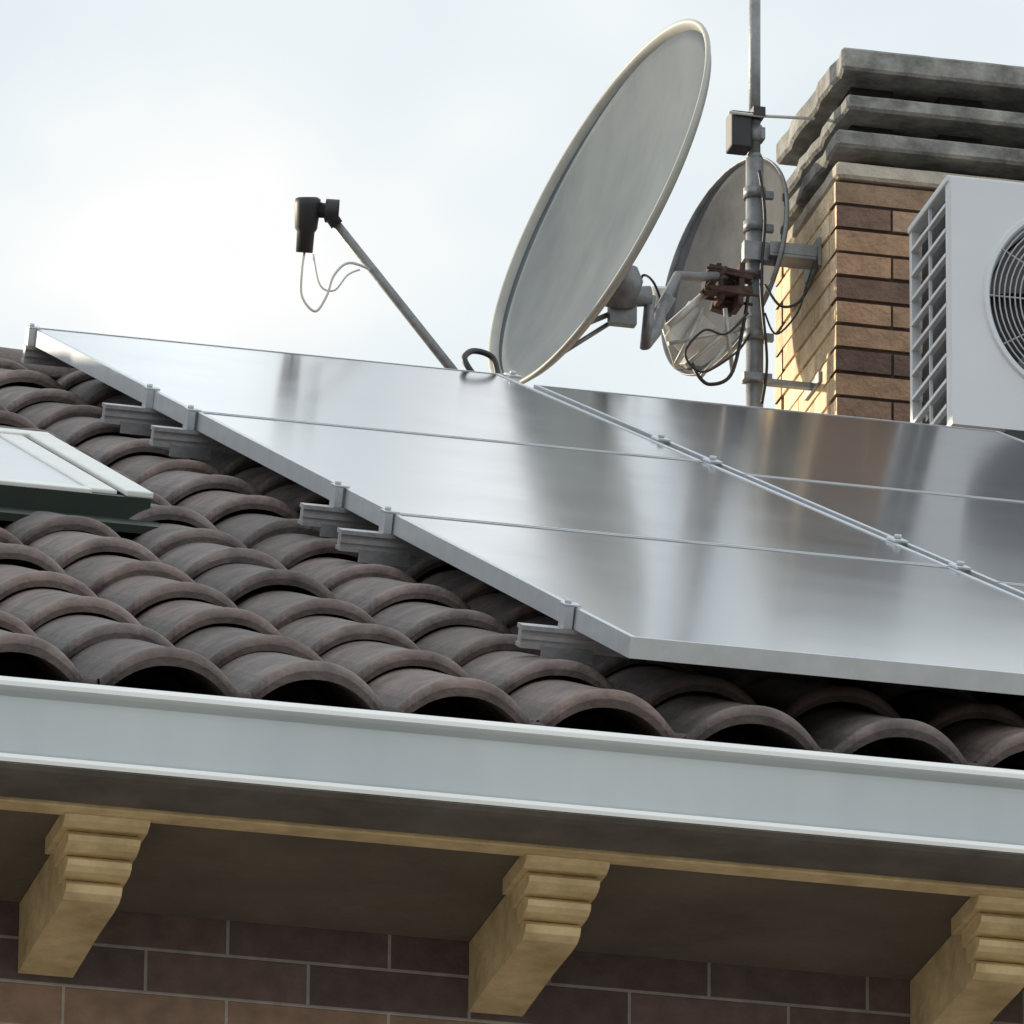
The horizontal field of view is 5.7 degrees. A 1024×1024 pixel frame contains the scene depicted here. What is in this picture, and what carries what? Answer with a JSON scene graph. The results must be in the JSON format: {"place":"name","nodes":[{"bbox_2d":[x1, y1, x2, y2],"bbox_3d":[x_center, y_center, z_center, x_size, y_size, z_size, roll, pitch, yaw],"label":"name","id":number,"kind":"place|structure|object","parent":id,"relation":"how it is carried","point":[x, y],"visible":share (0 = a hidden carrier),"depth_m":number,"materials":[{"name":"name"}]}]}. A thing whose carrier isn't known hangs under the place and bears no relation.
{"place":"outdoors","nodes":[
{"label":"outdoors","id":0,"kind":"place"},
{"bbox_2d":[0,0,1023,408],"label":"sky","id":1,"kind":"structure","parent":0,"point":[156,156],"materials":[{"name":"white"}]},
{"label":"ground","id":2,"kind":"structure","parent":0,"visible":0},
{"bbox_2d":[0,47,1023,1023],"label":"brick house","id":3,"kind":"structure","parent":2,"relation":"on","point":[267,755],"depth_m":14.43,"materials":[{"name":"tile"}]},
{"bbox_2d":[0,428,161,537],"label":"roof window","id":4,"kind":"structure","parent":3,"relation":"in","point":[39,471],"depth_m":16.40,"materials":[{"name":"white glass"}]},
{"bbox_2d":[21,323,521,378],"bbox_3d":[0.008,-0.226,19.384,1.878,0.075,0.056,6,5,-13],"label":"mounting rail","id":5,"kind":"object","parent":3,"relation":"attached to","point":[32,354],"visible":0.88,"depth_m":19.17,"materials":[{"name":"metal"}]},
{"bbox_2d":[100,384,670,441],"bbox_3d":[0.236,-0.095,18.176,1.945,0.090,0.058,6,5,-13],"label":"mounting rail","id":6,"kind":"object","parent":3,"relation":"attached to","point":[137,420],"visible":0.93,"depth_m":17.96,"materials":[{"name":"metal"}]},
{"bbox_2d":[533,385,1023,501],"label":"solar panel","id":7,"kind":"object","parent":6,"relation":"attached to","point":[741,440],"visible":0.73,"depth_m":18.60,"materials":[{"name":"brushed steel"},{"name":"aluminium"},{"name":"black plastic"}]},
{"bbox_2d":[149,405,722,463],"bbox_3d":[0.326,-0.054,17.794,1.930,0.090,0.058,6,5,-13],"label":"mounting rail","id":8,"kind":"object","parent":3,"relation":"attached to","point":[187,440],"visible":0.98,"depth_m":17.58,"materials":[{"name":"metal"}]},
{"bbox_2d":[34,328,701,460],"bbox_3d":[-0.287,-0.202,18.529,0.900,0.032,1.666,6,5,-13],"label":"solar panel","id":9,"kind":"object","parent":8,"relation":"attached to","point":[208,378],"visible":0.89,"depth_m":18.48,"materials":[{"name":"grey glass"}]},
{"bbox_2d":[461,348,499,373],"bbox_3d":[-0.060,-0.275,19.522,0.037,0.084,0.093,-17,-27,38],"label":"cable","id":10,"kind":"object","parent":3,"relation":"attached to","point":[466,354],"visible":0.91,"depth_m":19.54,"materials":[{"name":"black plastic"}]},
{"bbox_2d":[515,599,626,664],"bbox_3d":[0.950,0.252,14.912,1.934,0.090,0.058,6,5,-13],"label":"mounting rail","id":11,"kind":"object","parent":3,"relation":"attached to","point":[563,639],"visible":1,"depth_m":14.70,"materials":[{"name":"metal"}]},
{"bbox_2d":[391,514,1023,694],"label":"solar panel","id":12,"kind":"object","parent":11,"relation":"attached to","point":[654,599],"visible":1,"depth_m":15.16,"materials":[{"name":"glass"}]},
{"bbox_2d":[997,583,1023,597],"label":"solar panel","id":13,"kind":"object","parent":11,"relation":"attached to","point":[1016,589],"visible":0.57,"depth_m":15.93,"materials":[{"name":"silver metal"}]},
{"bbox_2d":[298,480,908,543],"bbox_3d":[0.602,0.079,16.546,1.922,0.090,0.058,6,5,-13],"label":"mounting rail","id":14,"kind":"object","parent":3,"relation":"attached to","point":[331,517],"visible":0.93,"depth_m":16.33,"materials":[{"name":"metal"}]},
{"bbox_2d":[335,506,971,570],"bbox_3d":[0.676,0.119,16.160,1.940,0.090,0.058,6,5,-13],"label":"mounting rail","id":15,"kind":"object","parent":3,"relation":"attached to","point":[383,545],"visible":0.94,"depth_m":15.94,"materials":[{"name":"metal"}]},
{"bbox_2d":[194,412,950,566],"bbox_3d":[0.073,-0.028,16.897,0.900,0.030,1.666,6,5,-13],"label":"solar panel","id":16,"kind":"object","parent":15,"relation":"attached to","point":[449,477],"visible":0.89,"depth_m":16.85,"materials":[{"name":"grey glass"}]},
{"bbox_2d":[744,474,1023,586],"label":"solar panel","id":17,"kind":"object","parent":15,"relation":"attached to","point":[983,538],"visible":0.62,"depth_m":17.10,"materials":[{"name":"grey glass"}]},
{"bbox_2d":[741,0,821,406],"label":"antenna mast","id":18,"kind":"object","parent":3,"relation":"attached to","point":[800,256],"visible":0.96,"depth_m":21.44,"materials":[{"name":"metal"}]},
{"bbox_2d":[640,269,759,349],"bbox_3d":[0.366,-0.412,21.219,0.081,0.325,0.438,-12,-24,30],"label":"support arm","id":19,"kind":"object","parent":18,"relation":"attached to","point":[654,317],"visible":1,"depth_m":21.12},
{"bbox_2d":[295,19,710,383],"bbox_3d":[0.057,-0.607,21.006,0.862,0.813,0.641,-6,-22,17],"label":"satellite dish","id":20,"kind":"object","parent":19,"relation":"attached to","point":[572,272],"visible":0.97,"depth_m":21.07,"materials":[{"name":"paint"}]},
{"bbox_2d":[299,252,369,312],"bbox_3d":[-0.351,-0.457,20.820,0.166,0.140,0.041,7,-22,-17],"label":"cable","id":21,"kind":"object","parent":20,"relation":"hanging from","point":[329,286],"visible":1,"depth_m":20.79,"materials":[{"name":"grey plastic"}]},
{"bbox_2d":[312,254,359,291],"bbox_3d":[-0.354,-0.478,20.812,0.099,0.078,0.004,6,-22,-13],"label":"cable","id":22,"kind":"object","parent":20,"relation":"attached to","point":[339,285],"visible":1,"depth_m":20.80,"materials":[{"name":"grey plastic"}]},
{"bbox_2d":[652,157,789,377],"bbox_3d":[0.395,-0.469,21.582,0.270,0.590,0.480,6,-22,-13],"label":"satellite dish","id":23,"kind":"object","parent":19,"relation":"attached to","point":[713,237],"visible":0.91,"depth_m":21.59,"materials":[{"name":"paint"}]},
{"bbox_2d":[641,274,660,298],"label":"cable","id":24,"kind":"object","parent":23,"relation":"attached to","point":[652,281],"visible":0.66,"depth_m":21.25,"materials":[{"name":"black plastic"}]},
{"bbox_2d":[684,312,750,372],"bbox_3d":[0.432,-0.348,21.289,0.176,0.154,0.035,16,-26,-35],"label":"cable","id":25,"kind":"object","parent":18,"relation":"attached to","point":[718,333],"visible":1,"depth_m":21.27,"materials":[{"name":"black plastic"}]},
{"bbox_2d":[692,284,750,385],"bbox_3d":[0.438,-0.368,21.317,0.141,0.256,0.049,9,-23,-21],"label":"cable","id":26,"kind":"object","parent":18,"relation":"attached to","point":[723,381],"visible":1,"depth_m":21.28,"materials":[{"name":"black plastic"}]},
{"bbox_2d":[726,110,764,155],"bbox_3d":[0.488,-0.788,21.559,0.077,0.082,0.050,6,-22,-13],"label":"amplifier box","id":27,"kind":"object","parent":18,"relation":"attached to","point":[742,132],"visible":1,"depth_m":21.54,"materials":[{"name":"black plastic"}]},
{"bbox_2d":[758,170,767,403],"bbox_3d":[0.519,-0.466,21.405,0.020,0.524,0.017,6,-22,-13],"label":"cable","id":28,"kind":"object","parent":18,"relation":"attached to","point":[761,287],"visible":1,"depth_m":21.40,"materials":[{"name":"black plastic"}]},
{"bbox_2d":[728,106,814,122],"bbox_3d":[0.537,-0.824,21.571,0.185,0.023,0.046,6,-22,-13],"label":"rod antenna","id":29,"kind":"object","parent":18,"relation":"attached to","point":[758,112],"visible":1,"depth_m":21.55,"materials":[{"name":"grey metal"}]},
{"bbox_2d":[765,261,814,334],"bbox_3d":[0.575,-0.444,21.393,0.108,0.173,0.018,3,-21,-8],"label":"cable","id":30,"kind":"object","parent":18,"relation":"attached to","point":[788,324],"visible":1,"depth_m":21.37,"materials":[{"name":"black plastic"}]},
{"bbox_2d":[764,258,817,307],"bbox_3d":[0.580,-0.477,21.404,0.118,0.130,0.024,4,-21,-8],"label":"cable","id":31,"kind":"object","parent":18,"relation":"attached to","point":[799,300],"visible":1,"depth_m":21.39,"materials":[{"name":"black plastic"}]},
{"bbox_2d":[908,175,1023,439],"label":"air conditioner","id":32,"kind":"object","parent":3,"relation":"on","point":[966,234],"visible":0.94,"depth_m":20.40,"materials":[{"name":"metal"}]}
]}

